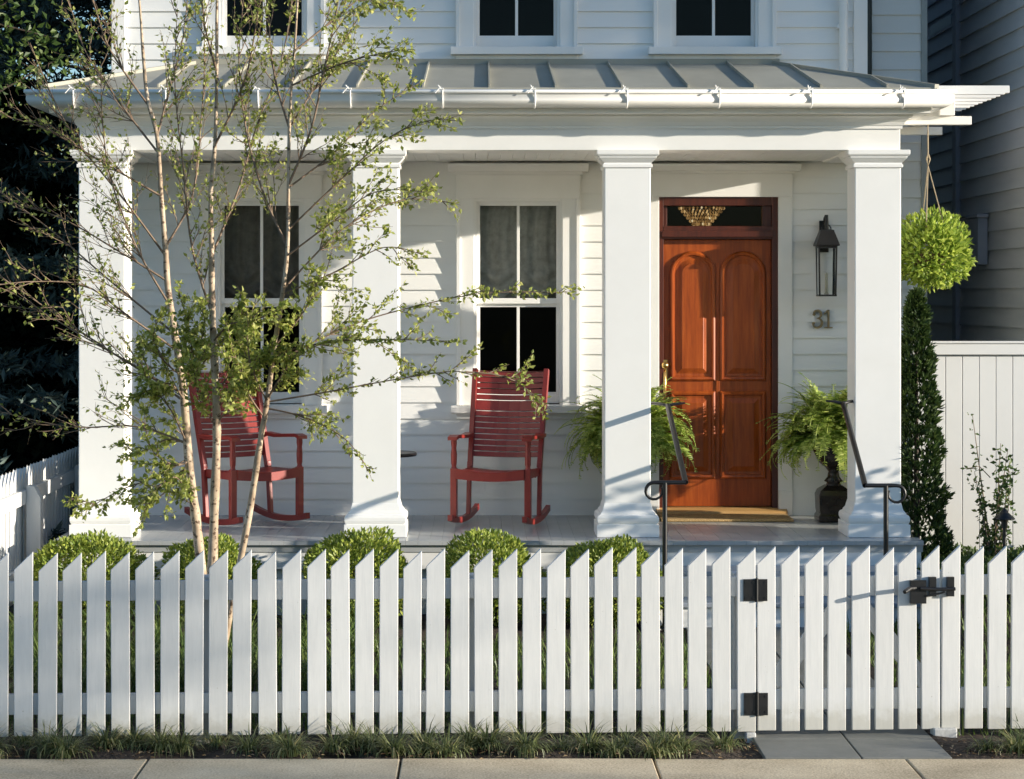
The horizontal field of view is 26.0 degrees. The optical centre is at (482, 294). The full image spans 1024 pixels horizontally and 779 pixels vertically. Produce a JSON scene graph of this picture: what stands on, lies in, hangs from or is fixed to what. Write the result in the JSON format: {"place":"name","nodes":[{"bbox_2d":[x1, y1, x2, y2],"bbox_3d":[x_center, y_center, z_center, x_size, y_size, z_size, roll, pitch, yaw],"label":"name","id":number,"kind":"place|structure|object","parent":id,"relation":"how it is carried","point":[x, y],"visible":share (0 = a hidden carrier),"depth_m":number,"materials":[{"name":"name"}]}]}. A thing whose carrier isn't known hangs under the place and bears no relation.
{"place":"outdoors","nodes":[
{"label":"outdoors","id":0,"kind":"place"},
{"bbox_2d":[3,8,110,275],"label":"sky","id":1,"kind":"structure","parent":0,"point":[73,70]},
{"bbox_2d":[45,317,400,768],"bbox_3d":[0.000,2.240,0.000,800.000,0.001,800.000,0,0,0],"label":"ground","id":2,"kind":"structure","parent":0,"point":[77,413],"depth_m":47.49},
{"bbox_2d":[0,446,78,605],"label":"picket fence","id":3,"kind":"object","parent":2,"relation":"on","point":[34,511],"visible":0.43,"depth_m":15.72,"materials":[{"name":"paint"}]},
{"bbox_2d":[0,71,79,474],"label":"evergreen hedge","id":4,"kind":"object","parent":2,"relation":"on","point":[15,332],"visible":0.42,"depth_m":18.10,"materials":[{"name":"green plant"}]},
{"bbox_2d":[0,0,93,106],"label":"leafy tree","id":5,"kind":"object","parent":2,"relation":"on","point":[45,40],"visible":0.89,"depth_m":16.57,"materials":[{"name":"green plant"}]},
{"bbox_2d":[0,0,110,463],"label":"spruce tree","id":6,"kind":"object","parent":2,"relation":"on","point":[54,80],"visible":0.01,"depth_m":20.58,"materials":[{"name":"green plant"}]},
{"bbox_2d":[0,0,298,540],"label":"spruce tree","id":7,"kind":"object","parent":2,"relation":"on","point":[15,366],"visible":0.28,"depth_m":17.82,"materials":[{"name":"green plant"}]},
{"bbox_2d":[0,546,755,745],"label":"picket fence","id":8,"kind":"object","parent":2,"relation":"on","point":[206,701],"visible":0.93,"depth_m":10.83,"materials":[{"name":"paint"}]},
{"bbox_2d":[743,545,955,730],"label":"gate","id":9,"kind":"structure","parent":8,"relation":"attached to","point":[860,698],"depth_m":10.95,"materials":[{"name":"paint"}]},
{"bbox_2d":[23,0,956,631],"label":"house","id":10,"kind":"structure","parent":2,"relation":"on","point":[617,132],"depth_m":16.86,"materials":[{"name":"white paint"}]},
{"bbox_2d":[184,369,309,524],"bbox_3d":[-1.724,1.108,16.225,0.612,1.112,0.860,0,0,-34],"label":"rocking chair","id":11,"kind":"object","parent":10,"relation":"on","point":[268,473],"visible":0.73,"depth_m":16.26,"materials":[{"name":"red paint"}]},
{"bbox_2d":[191,163,329,418],"bbox_3d":[-1.682,-0.025,16.898,1.049,1.944,0.203,0,0,0],"label":"window","id":12,"kind":"structure","parent":10,"relation":"in","point":[303,194],"depth_m":16.87,"materials":[{"name":"white paint"}]},
{"bbox_2d":[225,206,298,297],"bbox_3d":[-1.682,-0.318,17.072,0.609,0.745,0.087,0,0,0],"label":"roman shade","id":13,"kind":"object","parent":10,"relation":"attached to","point":[242,247],"visible":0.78,"depth_m":17.09,"materials":[{"name":"fabric"}]},
{"bbox_2d":[196,0,328,58],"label":"window","id":14,"kind":"structure","parent":10,"relation":"in","point":[311,14],"depth_m":16.87,"materials":[{"name":"white paint"}]},
{"bbox_2d":[349,450,416,520],"bbox_3d":[-0.730,1.420,16.300,0.500,0.521,0.500,0,0,0],"label":"side table","id":15,"kind":"object","parent":10,"relation":"on","point":[404,453],"visible":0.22,"depth_m":16.19,"materials":[{"name":"black metal"}]},
{"bbox_2d":[448,368,549,524],"bbox_3d":[0.131,1.108,16.209,0.612,1.112,0.860,0,0,13],"label":"rocking chair","id":16,"kind":"object","parent":10,"relation":"on","point":[470,473],"visible":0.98,"depth_m":16.44,"materials":[{"name":"red paint"}]},
{"bbox_2d":[451,0,582,58],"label":"window","id":17,"kind":"structure","parent":10,"relation":"in","point":[563,44],"depth_m":16.87,"materials":[{"name":"white paint"}]},
{"bbox_2d":[480,206,555,297],"bbox_3d":[0.275,-0.318,17.072,0.622,0.745,0.087,0,0,0],"label":"curtain","id":18,"kind":"object","parent":10,"relation":"attached to","point":[498,247],"visible":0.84,"depth_m":17.09,"materials":[{"name":"fabric"}]},
{"bbox_2d":[448,163,588,418],"bbox_3d":[0.275,-0.025,16.898,1.062,1.944,0.203,0,0,0],"label":"window","id":19,"kind":"structure","parent":10,"relation":"in","point":[477,184],"depth_m":16.87,"materials":[{"name":"white paint"}]},
{"bbox_2d":[555,374,699,478],"bbox_3d":[1.059,1.136,16.416,1.057,1.080,1.102,0,0,0],"label":"potted fern","id":20,"kind":"object","parent":10,"relation":"on","point":[661,438],"visible":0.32,"depth_m":16.29,"materials":[{"name":"green plant"}]},
{"bbox_2d":[644,402,687,631],"bbox_3d":[1.257,1.473,14.950,0.287,1.454,1.088,0,0,7],"label":"handrail","id":21,"kind":"object","parent":10,"relation":"attached to","point":[665,483],"visible":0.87,"depth_m":14.45,"materials":[{"name":"black metal"}]},
{"bbox_2d":[678,206,724,225],"bbox_3d":[1.800,-0.755,18.200,0.392,0.470,0.392,0,0,0],"label":"chandelier","id":22,"kind":"object","parent":10,"relation":"hanging from","point":[712,218],"visible":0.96,"depth_m":18.13,"materials":[{"name":"brown"}]},
{"bbox_2d":[648,0,781,58],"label":"window","id":23,"kind":"structure","parent":10,"relation":"in","point":[761,44],"depth_m":16.87,"materials":[{"name":"white paint"}]},
{"bbox_2d":[661,240,770,505],"bbox_3d":[1.784,0.600,16.930,0.845,2.036,0.130,0,0,0],"label":"door","id":24,"kind":"structure","parent":10,"relation":"in","point":[717,293],"depth_m":16.94,"materials":[{"name":"brown wood"}]},
{"bbox_2d":[657,514,793,521],"bbox_3d":[1.810,1.667,16.570,0.980,0.019,0.420,0,0,0],"label":"doormat","id":25,"kind":"object","parent":10,"relation":"on","point":[728,518],"visible":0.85,"depth_m":16.41,"materials":[{"name":"fabric"}]},
{"bbox_2d":[756,372,846,521],"bbox_3d":[2.595,1.127,16.424,1.074,1.098,1.036,0,0,44],"label":"potted fern","id":26,"kind":"object","parent":10,"relation":"on","point":[819,427],"visible":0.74,"depth_m":16.30,"materials":[{"name":"green plant"}]},
{"bbox_2d":[812,309,832,328],"bbox_3d":[2.587,0.188,16.876,0.155,0.145,0.024,0,0,0],"label":"house number","id":27,"kind":"object","parent":10,"relation":"attached to","point":[821,320],"visible":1,"depth_m":16.86,"materials":[{"name":"brown metal"}]},
{"bbox_2d":[813,215,839,295],"bbox_3d":[2.599,-0.292,16.775,0.176,0.615,0.226,0,0,0],"label":"wall lantern","id":28,"kind":"object","parent":10,"relation":"attached to","point":[826,239],"depth_m":16.70,"materials":[{"name":"black metal"}]},
{"bbox_2d":[826,400,906,555],"bbox_3d":[2.546,1.466,14.948,0.286,1.469,1.089,0,0,-8],"label":"handrail","id":29,"kind":"object","parent":10,"relation":"attached to","point":[886,491],"visible":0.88,"depth_m":14.45,"materials":[{"name":"black metal"}]},
{"bbox_2d":[900,86,1008,134],"bbox_3d":[3.267,-1.321,16.070,0.730,0.233,1.580,0,0,0],"label":"pergola","id":30,"kind":"object","parent":10,"relation":"attached to","point":[965,97],"visible":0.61,"depth_m":15.75,"materials":[{"name":"white paint"}]},
{"bbox_2d":[901,124,977,292],"bbox_3d":[3.170,-0.604,15.760,0.602,1.205,0.555,0,0,-36],"label":"hanging basket","id":31,"kind":"object","parent":30,"relation":"hanging from","point":[944,239],"visible":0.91,"depth_m":15.64,"materials":[{"name":"green plant"}]},
{"bbox_2d":[939,545,1023,734],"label":"picket fence","id":32,"kind":"object","parent":2,"relation":"on","point":[996,697],"visible":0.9,"depth_m":10.98,"materials":[{"name":"paint"}]},
{"bbox_2d":[0,759,1023,778],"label":"sidewalk","id":33,"kind":"structure","parent":0,"point":[517,769],"depth_m":10.20,"materials":[{"name":"concrete"}]},
{"bbox_2d":[0,580,1023,762],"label":"garden bed","id":34,"kind":"object","parent":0,"point":[959,747],"visible":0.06,"depth_m":10.93,"materials":[{"name":"soil"}]},
{"bbox_2d":[33,529,159,627],"bbox_3d":[-2.566,1.884,14.654,0.882,0.656,0.921,0,0,0],"label":"boxwood shrub","id":35,"kind":"object","parent":34,"relation":"on","point":[72,545],"visible":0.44,"depth_m":14.48,"materials":[{"name":"green plant"}]},
{"bbox_2d":[159,532,277,626],"bbox_3d":[-1.743,1.887,14.621,0.796,0.662,0.734,0,0,14],"label":"boxwood shrub","id":36,"kind":"object","parent":34,"relation":"on","point":[230,544],"visible":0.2,"depth_m":14.50,"materials":[{"name":"green plant"}]},
{"bbox_2d":[0,0,584,641],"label":"birch tree","id":37,"kind":"object","parent":34,"relation":"on","point":[244,326],"visible":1,"depth_m":12.38,"materials":[{"name":"green plant"}]},
{"bbox_2d":[301,525,407,626],"bbox_3d":[-0.799,1.863,14.611,0.812,0.684,0.876,0,0,0],"label":"boxwood shrub","id":38,"kind":"object","parent":34,"relation":"on","point":[337,543],"visible":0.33,"depth_m":14.48,"materials":[{"name":"green plant"}]},
{"bbox_2d":[442,526,546,626],"bbox_3d":[0.056,1.865,14.629,0.830,0.678,0.798,0,0,0],"label":"boxwood shrub","id":39,"kind":"object","parent":34,"relation":"on","point":[493,540],"visible":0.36,"depth_m":14.51,"materials":[{"name":"green plant"}]},
{"bbox_2d":[1,734,1014,759],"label":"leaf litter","id":40,"kind":"object","parent":34,"relation":"on","point":[321,742],"visible":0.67,"depth_m":10.52,"materials":[{"name":"brown plant"}]},
{"bbox_2d":[0,714,1023,761],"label":"border grass","id":41,"kind":"structure","parent":34,"relation":"on","point":[51,744],"depth_m":10.59,"materials":[{"name":"green plant"}]},
{"bbox_2d":[565,534,663,627],"bbox_3d":[0.851,1.889,14.628,0.841,0.651,0.857,0,0,0],"label":"boxwood shrub","id":42,"kind":"object","parent":34,"relation":"on","point":[621,546],"visible":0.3,"depth_m":14.49,"materials":[{"name":"green plant"}]},
{"bbox_2d":[744,732,755,742],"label":"stone block","id":43,"kind":"structure","parent":34,"relation":"on","point":[750,735],"depth_m":10.90,"materials":[{"name":"stone"}]},
{"bbox_2d":[901,286,955,559],"bbox_3d":[3.039,1.069,15.540,0.570,2.262,0.582,0,0,0],"label":"arborvitae","id":44,"kind":"object","parent":34,"relation":"on","point":[916,321],"visible":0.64,"depth_m":15.45,"materials":[{"name":"green plant"}]},
{"bbox_2d":[930,725,956,737],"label":"stone block","id":45,"kind":"structure","parent":34,"relation":"on","point":[948,732],"depth_m":10.94,"materials":[{"name":"stone"}]},
{"bbox_2d":[911,341,1023,555],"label":"privacy fence","id":46,"kind":"object","parent":34,"relation":"on","point":[982,382],"visible":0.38,"depth_m":16.00,"materials":[{"name":"white wood"}]},
{"bbox_2d":[916,542,1023,601],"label":"ground cover","id":47,"kind":"object","parent":34,"relation":"on","point":[1012,553],"visible":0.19,"depth_m":15.35,"materials":[{"name":"green plant"}]},
{"bbox_2d":[960,412,1019,555],"bbox_3d":[3.599,1.393,15.498,0.399,1.137,0.362,0,0,37],"label":"rose bush","id":48,"kind":"object","parent":34,"relation":"on","point":[989,541],"visible":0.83,"depth_m":15.46,"materials":[{"name":"green plant"}]},
{"bbox_2d":[994,508,1014,547],"bbox_3d":[3.531,1.812,15.000,0.144,0.735,0.142,0,0,0],"label":"path light","id":49,"kind":"object","parent":34,"relation":"on","point":[1004,515],"visible":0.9,"depth_m":14.98,"materials":[{"name":"black metal"}]},
{"bbox_2d":[9,555,1022,735],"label":"lawn","id":50,"kind":"structure","parent":0,"point":[254,656],"depth_m":12.59,"materials":[{"name":"green plant"}]},
{"bbox_2d":[686,627,951,761],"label":"path","id":51,"kind":"structure","parent":0,"point":[895,742],"depth_m":10.83,"materials":[{"name":"grey concrete"}]},
{"bbox_2d":[927,0,1023,340],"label":"neighbour house","id":52,"kind":"structure","parent":0,"point":[976,167],"depth_m":18.05,"materials":[{"name":"grey paint"}]}
]}

